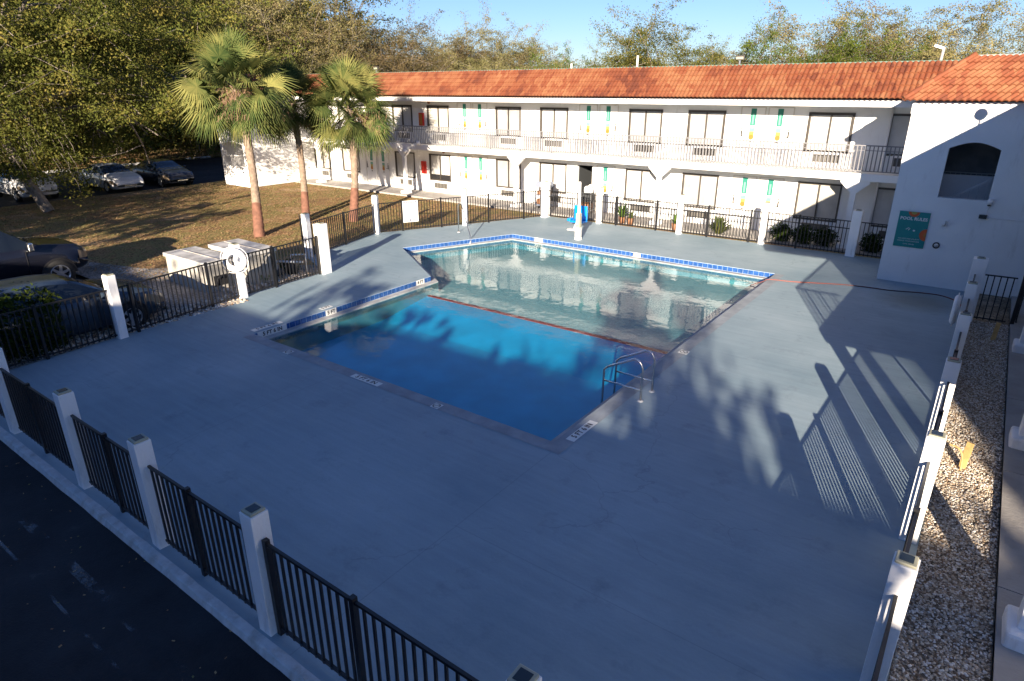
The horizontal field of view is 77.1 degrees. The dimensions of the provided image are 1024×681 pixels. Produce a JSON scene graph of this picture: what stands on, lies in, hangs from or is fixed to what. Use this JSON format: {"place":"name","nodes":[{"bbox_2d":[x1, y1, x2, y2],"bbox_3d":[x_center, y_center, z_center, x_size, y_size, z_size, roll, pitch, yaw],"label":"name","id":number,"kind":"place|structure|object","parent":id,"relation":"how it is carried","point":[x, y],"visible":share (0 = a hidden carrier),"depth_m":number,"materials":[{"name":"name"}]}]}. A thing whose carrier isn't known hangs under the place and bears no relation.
{"place":"outdoors","nodes":[
{"label":"outdoors","id":0,"kind":"place"},
{"bbox_2d":[1,144,221,170],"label":"grass verge","id":1,"kind":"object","parent":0,"point":[112,152],"depth_m":57.80,"materials":[{"name":"brown"}]},
{"bbox_2d":[0,0,313,167],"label":"oak tree","id":2,"kind":"object","parent":1,"relation":"on","point":[174,58],"visible":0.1,"depth_m":49.92,"materials":[{"name":"green plant"}]},
{"bbox_2d":[102,0,325,149],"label":"oak tree","id":3,"kind":"object","parent":1,"relation":"on","point":[263,36],"visible":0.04,"depth_m":64.68,"materials":[{"name":"green plant"}]},
{"bbox_2d":[126,0,357,148],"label":"oak tree","id":4,"kind":"object","parent":1,"relation":"on","point":[256,29],"visible":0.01,"depth_m":66.72,"materials":[{"name":"green plant"}]},
{"bbox_2d":[146,0,385,151],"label":"oak tree","id":5,"kind":"object","parent":1,"relation":"on","point":[283,8],"visible":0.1,"depth_m":66.38,"materials":[{"name":"green plant"}]},
{"bbox_2d":[166,0,379,144],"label":"oak tree","id":6,"kind":"object","parent":1,"relation":"on","point":[311,57],"visible":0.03,"depth_m":64.77,"materials":[{"name":"green plant"}]},
{"bbox_2d":[246,0,417,71],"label":"oak tree","id":7,"kind":"object","parent":1,"relation":"on","point":[331,9],"visible":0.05,"depth_m":71.87,"materials":[{"name":"green plant"}]},
{"bbox_2d":[0,157,225,206],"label":"parking lot","id":8,"kind":"structure","parent":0,"point":[207,170],"depth_m":39.89,"materials":[{"name":"grey asphalt"}]},
{"bbox_2d":[0,163,58,201],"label":"white suv","id":9,"kind":"object","parent":8,"relation":"on","point":[13,190],"visible":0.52,"depth_m":33.57,"materials":[{"name":"white metal"}]},
{"bbox_2d":[78,163,143,192],"bbox_3d":[-23.526,-9.624,37.575,4.870,1.457,2.220,15,26,34],"label":"white sedan","id":10,"kind":"object","parent":8,"relation":"on","point":[113,176],"visible":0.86,"depth_m":36.59,"materials":[{"name":"white metal"}]},
{"bbox_2d":[130,159,194,186],"bbox_3d":[-21.643,-10.438,39.635,4.870,1.457,2.220,15,26,34],"label":"dark sedan","id":11,"kind":"object","parent":8,"relation":"on","point":[162,172],"visible":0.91,"depth_m":38.68,"materials":[{"name":"grey metal"}]},
{"bbox_2d":[0,273,290,680],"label":"driveway","id":12,"kind":"structure","parent":0,"point":[138,633],"depth_m":7.25,"materials":[{"name":"black asphalt"}]},
{"bbox_2d":[0,281,72,362],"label":"clipped hedge","id":13,"kind":"object","parent":12,"relation":"on","point":[10,305],"visible":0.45,"depth_m":13.72,"materials":[{"name":"green plant"}]},
{"bbox_2d":[0,230,87,279],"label":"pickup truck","id":14,"kind":"object","parent":12,"relation":"on","point":[22,256],"visible":0.81,"depth_m":18.52,"materials":[{"name":"black metal"}]},
{"bbox_2d":[0,273,164,360],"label":"blue wagon","id":15,"kind":"object","parent":12,"relation":"on","point":[64,287],"visible":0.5,"depth_m":14.64,"materials":[{"name":"blue"}]},
{"bbox_2d":[0,426,320,680],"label":"kerb","id":16,"kind":"structure","parent":12,"relation":"on","point":[277,657],"depth_m":7.72,"materials":[{"name":"paint"}]},
{"bbox_2d":[0,181,880,307],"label":"lawn","id":17,"kind":"structure","parent":0,"point":[154,246],"depth_m":28.67,"materials":[{"name":"brown plant"}]},
{"bbox_2d":[0,0,287,212],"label":"leaning oak","id":18,"kind":"object","parent":17,"relation":"on","point":[93,39],"visible":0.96,"depth_m":28.10,"materials":[{"name":"green plant"}]},
{"bbox_2d":[76,262,317,307],"bbox_3d":[-10.400,-2.416,20.991,9.000,0.001,5.300,15,26,34],"label":"dirt patch","id":19,"kind":"object","parent":17,"relation":"on","point":[85,271],"visible":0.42,"depth_m":19.90,"materials":[{"name":"brown soil"}]},
{"bbox_2d":[163,246,248,292],"bbox_3d":[-9.028,-2.073,18.937,2.708,0.930,1.032,15,26,34],"label":"equipment box","id":20,"kind":"object","parent":19,"relation":"on","point":[184,258],"visible":0.62,"depth_m":18.66,"materials":[{"name":"metal"}]},
{"bbox_2d":[208,239,278,284],"bbox_3d":[-8.166,-2.398,19.594,2.030,1.050,1.030,15,26,34],"label":"equipment box","id":21,"kind":"object","parent":19,"relation":"on","point":[246,246],"visible":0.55,"depth_m":19.13,"materials":[{"name":"metal"}]},
{"bbox_2d":[167,24,301,236],"bbox_3d":[-10.638,-8.403,25.778,5.031,7.975,5.214,15,26,34],"label":"palm tree","id":22,"kind":"object","parent":17,"relation":"on","point":[245,114],"visible":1,"depth_m":24.47,"materials":[{"name":"green plant"}]},
{"bbox_2d":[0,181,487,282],"bbox_3d":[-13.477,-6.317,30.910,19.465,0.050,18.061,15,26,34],"label":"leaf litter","id":23,"kind":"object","parent":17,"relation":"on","point":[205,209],"visible":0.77,"depth_m":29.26,"materials":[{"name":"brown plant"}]},
{"bbox_2d":[252,57,336,220],"bbox_3d":[-9.652,-8.998,28.591,4.036,6.995,4.178,15,26,34],"label":"palm tree","id":24,"kind":"object","parent":17,"relation":"on","point":[303,82],"visible":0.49,"depth_m":27.68,"materials":[{"name":"green plant"}]},
{"bbox_2d":[296,53,399,221],"bbox_3d":[-7.159,-8.994,28.478,4.520,7.072,4.474,7,23,18],"label":"palm tree","id":25,"kind":"object","parent":17,"relation":"on","point":[346,81],"visible":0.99,"depth_m":27.51,"materials":[{"name":"green plant"}]},
{"bbox_2d":[0,216,964,680],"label":"pool deck","id":26,"kind":"structure","parent":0,"point":[728,500],"depth_m":9.59,"materials":[{"name":"paint"}]},
{"bbox_2d":[0,347,22,433],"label":"fence pillar","id":27,"kind":"structure","parent":26,"relation":"on","point":[9,413],"depth_m":10.61,"materials":[{"name":"white concrete"}]},
{"bbox_2d":[0,368,73,470],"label":"fence panel","id":28,"kind":"object","parent":26,"relation":"on","point":[29,406],"visible":0.88,"depth_m":9.97,"materials":[{"name":"black metal"}]},
{"bbox_2d":[0,290,117,367],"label":"fence panel","id":29,"kind":"object","parent":26,"relation":"on","point":[33,307],"visible":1,"depth_m":13.74,"materials":[{"name":"black metal"}]},
{"bbox_2d":[52,387,95,489],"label":"fence pillar","id":30,"kind":"structure","parent":26,"relation":"on","point":[65,403],"depth_m":8.99,"materials":[{"name":"white concrete"}]},
{"bbox_2d":[70,414,148,528],"bbox_3d":[-5.328,1.793,8.597,2.030,1.250,0.058,15,26,34],"label":"fence panel","id":31,"kind":"object","parent":26,"relation":"on","point":[119,500],"visible":0.84,"depth_m":8.62,"materials":[{"name":"black metal"}]},
{"bbox_2d":[101,273,128,338],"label":"fence pillar","id":32,"kind":"structure","parent":26,"relation":"on","point":[114,300],"depth_m":14.63,"materials":[{"name":"white concrete"}]},
{"bbox_2d":[126,433,174,549],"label":"fence pillar","id":33,"kind":"structure","parent":26,"relation":"on","point":[141,452],"depth_m":7.80,"materials":[{"name":"white paint"}]},
{"bbox_2d":[9,269,317,369],"bbox_3d":[-8.715,-0.639,16.574,1.188,0.090,9.772,11,24,26],"label":"stone border","id":34,"kind":"object","parent":26,"relation":"on","point":[30,362],"visible":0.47,"depth_m":16.90,"materials":[{"name":"grey stone"}]},
{"bbox_2d":[8,270,313,364],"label":"gravel","id":35,"kind":"structure","parent":34,"relation":"on","point":[100,333],"depth_m":16.47,"materials":[{"name":"grey gravel"}]},
{"bbox_2d":[118,257,239,331],"bbox_3d":[-8.278,-1.186,16.187,0.058,1.250,3.296,11,24,26],"label":"fence panel","id":36,"kind":"object","parent":26,"relation":"on","point":[129,285],"visible":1,"depth_m":16.04,"materials":[{"name":"black metal"}]},
{"bbox_2d":[147,465,256,610],"bbox_3d":[-3.510,2.281,7.346,2.170,1.250,0.058,15,26,34],"label":"fence panel","id":37,"kind":"object","parent":26,"relation":"on","point":[190,498],"visible":0.86,"depth_m":7.35,"materials":[{"name":"black metal"}]},
{"bbox_2d":[229,242,247,298],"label":"fence pillar","id":38,"kind":"structure","parent":26,"relation":"on","point":[241,285],"depth_m":17.55,"materials":[{"name":"white concrete"}]},
{"bbox_2d":[220,247,248,272],"bbox_3d":[-7.434,-2.150,17.199,0.718,0.718,0.141,-3,22,-6],"label":"life ring","id":39,"kind":"object","parent":38,"relation":"attached to","point":[233,251],"visible":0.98,"depth_m":17.15,"materials":[{"name":"white paint"}]},
{"bbox_2d":[239,502,276,636],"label":"fence pillar","id":40,"kind":"structure","parent":26,"relation":"on","point":[255,523],"depth_m":6.47,"materials":[{"name":"white paint"}]},
{"bbox_2d":[245,235,321,293],"bbox_3d":[-6.670,-2.215,18.794,0.060,1.250,2.850,13,25,29],"label":"fence panel","id":41,"kind":"object","parent":26,"relation":"on","point":[273,265],"visible":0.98,"depth_m":18.73,"materials":[{"name":"black metal"}]},
{"bbox_2d":[313,222,331,273],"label":"gate pillar","id":42,"kind":"structure","parent":26,"relation":"on","point":[320,230],"depth_m":19.78,"materials":[{"name":"white paint"}]},
{"bbox_2d":[310,204,375,254],"bbox_3d":[-6.149,-4.109,23.605,0.058,1.250,4.041,8,23,20],"label":"fence panel","id":43,"kind":"object","parent":26,"relation":"on","point":[345,232],"visible":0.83,"depth_m":23.78,"materials":[{"name":"black metal"}]},
{"bbox_2d":[261,537,478,680],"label":"fence panel","id":44,"kind":"object","parent":26,"relation":"on","point":[271,551],"visible":1,"depth_m":6.00,"materials":[{"name":"black metal"}]},
{"bbox_2d":[378,197,462,231],"bbox_3d":[-3.678,-5.145,26.226,3.655,1.250,0.058,-11,24,-25],"label":"fence panel","id":45,"kind":"object","parent":26,"relation":"on","point":[425,226],"visible":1,"depth_m":26.26,"materials":[{"name":"black metal"}]},
{"bbox_2d":[467,190,542,222],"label":"fence panel","id":46,"kind":"object","parent":26,"relation":"on","point":[505,218],"visible":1,"depth_m":27.82,"materials":[{"name":"black metal"}]},
{"bbox_2d":[244,234,783,454],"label":"swimming pool","id":47,"kind":"structure","parent":26,"relation":"in","point":[527,339],"depth_m":16.98,"materials":[{"name":"blue liquid"}]},
{"bbox_2d":[567,182,587,239],"bbox_3d":[2.457,-5.122,24.970,0.821,2.041,1.842,5,22,13],"label":"pool lift","id":48,"kind":"object","parent":26,"relation":"on","point":[580,215],"visible":1,"depth_m":24.51,"materials":[{"name":"white metal"}]},
{"bbox_2d":[601,350,655,402],"bbox_3d":[2.214,0.819,12.223,0.875,1.319,0.607,15,26,34],"label":"step handrail","id":49,"kind":"object","parent":26,"relation":"on","point":[640,400],"visible":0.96,"depth_m":12.11,"materials":[{"name":"silver metal"}]},
{"bbox_2d":[601,195,677,231],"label":"fence panel","id":50,"kind":"object","parent":26,"relation":"on","point":[616,203],"visible":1,"depth_m":26.26,"materials":[{"name":"black metal"}]},
{"bbox_2d":[681,204,761,241],"bbox_3d":[7.932,-4.473,24.450,3.031,1.250,0.058,14,26,33],"label":"fence panel","id":51,"kind":"object","parent":26,"relation":"on","point":[708,212],"visible":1,"depth_m":24.42,"materials":[{"name":"black metal"}]},
{"bbox_2d":[764,212,850,252],"bbox_3d":[10.431,-3.802,22.733,2.861,1.250,0.058,16,26,35],"label":"fence panel","id":52,"kind":"object","parent":26,"relation":"on","point":[799,223],"visible":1,"depth_m":22.73,"materials":[{"name":"black metal"}]},
{"bbox_2d":[844,209,863,256],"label":"gate pillar","id":53,"kind":"structure","parent":26,"relation":"on","point":[854,231],"depth_m":21.68,"materials":[{"name":"white concrete"}]},
{"bbox_2d":[871,595,897,680],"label":"fence panel","id":54,"kind":"object","parent":26,"relation":"on","point":[876,672],"visible":1,"depth_m":5.30,"materials":[{"name":"black metal"}]},
{"bbox_2d":[859,550,920,680],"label":"fence pillar","id":55,"kind":"structure","parent":26,"relation":"on","point":[902,575],"depth_m":5.78,"materials":[{"name":"white paint"}]},
{"bbox_2d":[903,461,929,552],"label":"fence panel","id":56,"kind":"object","parent":26,"relation":"on","point":[912,528],"visible":0.47,"depth_m":6.91,"materials":[{"name":"black metal"}]},
{"bbox_2d":[898,429,946,543],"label":"fence pillar","id":57,"kind":"structure","parent":26,"relation":"on","point":[934,446],"depth_m":7.85,"materials":[{"name":"white concrete"}]},
{"bbox_2d":[923,356,961,446],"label":"fence pillar","id":58,"kind":"structure","parent":26,"relation":"on","point":[951,370],"depth_m":9.92,"materials":[{"name":"white concrete"}]},
{"bbox_2d":[948,311,972,357],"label":"fence pillar","id":59,"kind":"structure","parent":26,"relation":"on","point":[963,321],"depth_m":11.87,"materials":[{"name":"white concrete"}]},
{"bbox_2d":[968,256,988,321],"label":"gate pillar","id":60,"kind":"structure","parent":26,"relation":"on","point":[979,266],"depth_m":15.50,"materials":[{"name":"white concrete"}]},
{"bbox_2d":[76,156,1006,308],"bbox_3d":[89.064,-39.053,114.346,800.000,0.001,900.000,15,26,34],"label":"ground","id":61,"kind":"structure","parent":0,"point":[221,156],"depth_m":20.96,"materials":[{"name":"brown soil"}]},
{"bbox_2d":[182,0,420,73],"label":"oak tree","id":62,"kind":"object","parent":61,"relation":"on","point":[339,5],"visible":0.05,"depth_m":75.36,"materials":[{"name":"green plant"}]},
{"bbox_2d":[214,0,490,147],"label":"oak tree","id":63,"kind":"object","parent":61,"relation":"on","point":[413,66],"visible":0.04,"depth_m":67.98,"materials":[{"name":"green plant"}]},
{"bbox_2d":[343,0,494,71],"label":"oak tree","id":64,"kind":"object","parent":61,"relation":"on","point":[456,49],"visible":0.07,"depth_m":77.72,"materials":[{"name":"green plant"}]},
{"bbox_2d":[356,0,527,70],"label":"oak tree","id":65,"kind":"object","parent":61,"relation":"on","point":[400,31],"visible":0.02,"depth_m":81.99,"materials":[{"name":"green plant"}]},
{"bbox_2d":[400,0,566,70],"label":"oak tree","id":66,"kind":"object","parent":61,"relation":"on","point":[497,49],"visible":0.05,"depth_m":79.92,"materials":[{"name":"green plant"}]},
{"bbox_2d":[420,11,577,70],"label":"oak tree","id":67,"kind":"object","parent":61,"relation":"on","point":[521,29],"visible":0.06,"depth_m":83.84,"materials":[{"name":"green plant"}]},
{"bbox_2d":[439,27,565,70],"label":"oak tree","id":68,"kind":"object","parent":61,"relation":"on","point":[484,67],"visible":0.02,"depth_m":62.63,"materials":[{"name":"green plant"}]},
{"bbox_2d":[215,52,1023,297],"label":"motel building","id":69,"kind":"structure","parent":61,"relation":"on","point":[886,142],"depth_m":24.69,"materials":[{"name":"white paint"}]},
{"bbox_2d":[391,105,412,131],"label":"window","id":70,"kind":"structure","parent":69,"relation":"in","point":[404,114],"depth_m":35.29,"materials":[{"name":"white glass"}]},
{"bbox_2d":[426,105,449,133],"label":"window","id":71,"kind":"structure","parent":69,"relation":"in","point":[437,115],"depth_m":33.85,"materials":[{"name":"white glass"}]},
{"bbox_2d":[429,154,450,181],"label":"window","id":72,"kind":"structure","parent":69,"relation":"in","point":[439,164],"depth_m":34.79,"materials":[{"name":"white glass"}]},
{"bbox_2d":[457,102,471,145],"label":"door","id":73,"kind":"structure","parent":69,"relation":"in","point":[464,116],"depth_m":32.79,"materials":[{"name":"white paint"}]},
{"bbox_2d":[458,155,472,195],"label":"door","id":74,"kind":"structure","parent":69,"relation":"in","point":[465,161],"depth_m":33.78,"materials":[{"name":"white metal"}]},
{"bbox_2d":[472,103,487,146],"bbox_3d":[-1.601,-10.863,32.306,0.940,2.070,0.120,15,26,34],"label":"door","id":75,"kind":"structure","parent":69,"relation":"in","point":[479,111],"depth_m":32.22,"materials":[{"name":"white paint"}]},
{"bbox_2d":[473,156,488,197],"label":"door","id":76,"kind":"structure","parent":69,"relation":"in","point":[481,184],"depth_m":33.23,"materials":[{"name":"white metal"}]},
{"bbox_2d":[495,106,520,136],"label":"window","id":77,"kind":"structure","parent":69,"relation":"in","point":[506,118],"depth_m":31.31,"materials":[{"name":"brown"}]},
{"bbox_2d":[496,159,520,188],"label":"window","id":78,"kind":"structure","parent":69,"relation":"in","point":[504,167],"depth_m":32.34,"materials":[{"name":"brown"}]},
{"bbox_2d":[539,162,566,193],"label":"window","id":79,"kind":"structure","parent":69,"relation":"in","point":[556,173],"depth_m":30.69,"materials":[{"name":"brown"}]},
{"bbox_2d":[540,107,567,139],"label":"window","id":80,"kind":"structure","parent":69,"relation":"in","point":[553,119],"depth_m":29.82,"materials":[{"name":"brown glass"}]},
{"bbox_2d":[578,104,597,152],"bbox_3d":[3.405,-9.520,28.866,0.940,2.070,0.120,15,26,34],"label":"door","id":81,"kind":"structure","parent":69,"relation":"in","point":[588,113],"depth_m":28.78,"materials":[{"name":"white paint"}]},
{"bbox_2d":[595,165,615,212],"bbox_3d":[4.239,-6.906,29.238,0.940,2.070,0.120,15,26,34],"label":"door","id":82,"kind":"structure","parent":69,"relation":"in","point":[605,175],"depth_m":29.13,"materials":[{"name":"white metal"}]},
{"bbox_2d":[598,104,618,153],"bbox_3d":[4.233,-9.298,28.297,0.940,2.070,0.120,15,26,34],"label":"door","id":83,"kind":"structure","parent":69,"relation":"in","point":[608,114],"depth_m":28.23,"materials":[{"name":"white paint"}]},
{"bbox_2d":[624,168,655,202],"bbox_3d":[5.667,-6.795,28.195,1.540,1.400,0.110,15,26,34],"label":"window","id":84,"kind":"structure","parent":69,"relation":"in","point":[639,183],"depth_m":28.24,"materials":[{"name":"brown glass"}]},
{"bbox_2d":[628,109,662,143],"bbox_3d":[5.662,-9.098,27.289,1.540,1.390,0.110,15,26,34],"label":"window","id":85,"kind":"structure","parent":69,"relation":"in","point":[646,122],"depth_m":27.28,"materials":[{"name":"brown glass"}]},
{"bbox_2d":[681,173,718,209],"bbox_3d":[7.800,-6.223,26.730,1.540,1.400,0.110,15,26,34],"label":"window","id":86,"kind":"structure","parent":69,"relation":"in","point":[699,189],"depth_m":26.73,"materials":[{"name":"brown glass"}]},
{"bbox_2d":[686,110,726,146],"bbox_3d":[7.795,-8.526,25.823,1.540,1.390,0.110,15,26,34],"label":"window","id":87,"kind":"structure","parent":69,"relation":"in","point":[701,123],"depth_m":25.81,"materials":[{"name":"white glass"}]},
{"bbox_2d":[728,175,756,228],"bbox_3d":[9.244,-5.564,25.797,0.940,2.070,0.120,15,26,34],"label":"door","id":88,"kind":"structure","parent":69,"relation":"in","point":[743,191],"depth_m":25.73,"materials":[{"name":"white metal"}]},
{"bbox_2d":[735,106,766,162],"bbox_3d":[9.239,-7.956,24.857,0.940,2.070,0.120,15,26,34],"label":"door","id":89,"kind":"structure","parent":69,"relation":"in","point":[752,120],"depth_m":24.79,"materials":[{"name":"white paint"}]},
{"bbox_2d":[753,177,784,230],"bbox_3d":[10.073,-5.342,25.228,0.940,2.070,0.120,15,26,34],"label":"door","id":90,"kind":"structure","parent":69,"relation":"in","point":[770,189],"depth_m":25.12,"materials":[{"name":"white metal"}]},
{"bbox_2d":[762,107,795,164],"bbox_3d":[10.067,-7.733,24.287,0.940,2.070,0.120,15,26,34],"label":"door","id":91,"kind":"structure","parent":69,"relation":"in","point":[780,120],"depth_m":24.22,"materials":[{"name":"white paint"}]},
{"bbox_2d":[793,181,842,222],"bbox_3d":[11.501,-5.230,24.185,1.540,1.400,0.110,15,26,34],"label":"window","id":92,"kind":"structure","parent":69,"relation":"in","point":[813,199],"depth_m":24.19,"materials":[{"name":"white glass"}]},
{"bbox_2d":[803,112,855,153],"bbox_3d":[11.496,-7.534,23.279,1.540,1.390,0.110,15,26,34],"label":"window","id":93,"kind":"structure","parent":69,"relation":"in","point":[822,127],"depth_m":23.26,"materials":[{"name":"white glass"}]},
{"bbox_2d":[871,187,895,227],"bbox_3d":[13.634,-4.659,22.720,1.540,1.400,0.110,15,26,34],"label":"window","id":94,"kind":"structure","parent":69,"relation":"in","point":[885,196],"depth_m":22.99,"materials":[{"name":"grey glass"}]},
{"bbox_2d":[886,114,910,155],"bbox_3d":[13.629,-6.962,21.814,1.540,1.390,0.110,15,26,34],"label":"window","id":95,"kind":"structure","parent":69,"relation":"in","point":[900,122],"depth_m":22.06,"materials":[{"name":"brown glass"}]},
{"bbox_2d":[893,210,930,248],"bbox_3d":[11.526,-3.197,18.524,0.770,1.020,0.034,15,26,34],"label":"pool rules sign","id":96,"kind":"object","parent":69,"relation":"attached to","point":[911,229],"visible":1,"depth_m":18.52,"materials":[{"name":"teal plastic"}]},
{"bbox_2d":[574,0,755,67],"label":"oak tree","id":97,"kind":"object","parent":61,"relation":"on","point":[644,35],"visible":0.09,"depth_m":57.40,"materials":[{"name":"green plant"}]},
{"bbox_2d":[725,7,844,64],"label":"green tree","id":98,"kind":"object","parent":61,"relation":"on","point":[748,44],"visible":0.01,"depth_m":51.74,"materials":[{"name":"green plant"}]},
{"bbox_2d":[747,29,873,63],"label":"green tree","id":99,"kind":"object","parent":61,"relation":"on","point":[823,55],"visible":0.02,"depth_m":46.51,"materials":[{"name":"green plant"}]},
{"bbox_2d":[717,0,933,64],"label":"oak tree","id":100,"kind":"object","parent":61,"relation":"on","point":[894,25],"visible":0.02,"depth_m":53.12,"materials":[{"name":"green plant"}]},
{"bbox_2d":[791,6,933,62],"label":"green tree","id":101,"kind":"object","parent":61,"relation":"on","point":[854,47],"visible":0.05,"depth_m":47.46,"materials":[{"name":"green plant"}]},
{"bbox_2d":[718,0,1023,64],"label":"oak tree","id":102,"kind":"object","parent":61,"relation":"on","point":[932,54],"visible":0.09,"depth_m":54.70,"materials":[{"name":"green plant"}]},
{"bbox_2d":[819,0,1023,61],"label":"oak tree","id":103,"kind":"object","parent":61,"relation":"on","point":[982,33],"visible":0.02,"depth_m":54.45,"materials":[{"name":"green plant"}]},
{"bbox_2d":[1001,326,1023,653],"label":"motel wing","id":104,"kind":"structure","parent":61,"relation":"on","point":[1012,634],"depth_m":6.71,"materials":[{"name":"white paint"}]},
{"bbox_2d":[295,178,882,255],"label":"front walkway","id":105,"kind":"structure","parent":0,"point":[385,189],"depth_m":30.54,"materials":[{"name":"concrete"}]},
{"bbox_2d":[290,0,1023,69],"label":"sky","id":106,"kind":"structure","parent":0,"point":[569,21],"materials":[{"name":"blue"}]},
{"bbox_2d":[888,294,1010,680],"bbox_3d":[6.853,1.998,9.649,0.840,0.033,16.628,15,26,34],"label":"gravel","id":107,"kind":"structure","parent":0,"point":[984,573],"depth_m":8.37,"materials":[{"name":"beige gravel"}]},
{"bbox_2d":[992,296,1023,680],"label":"side walkway","id":108,"kind":"structure","parent":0,"point":[1008,664],"depth_m":8.48,"materials":[{"name":"concrete"}]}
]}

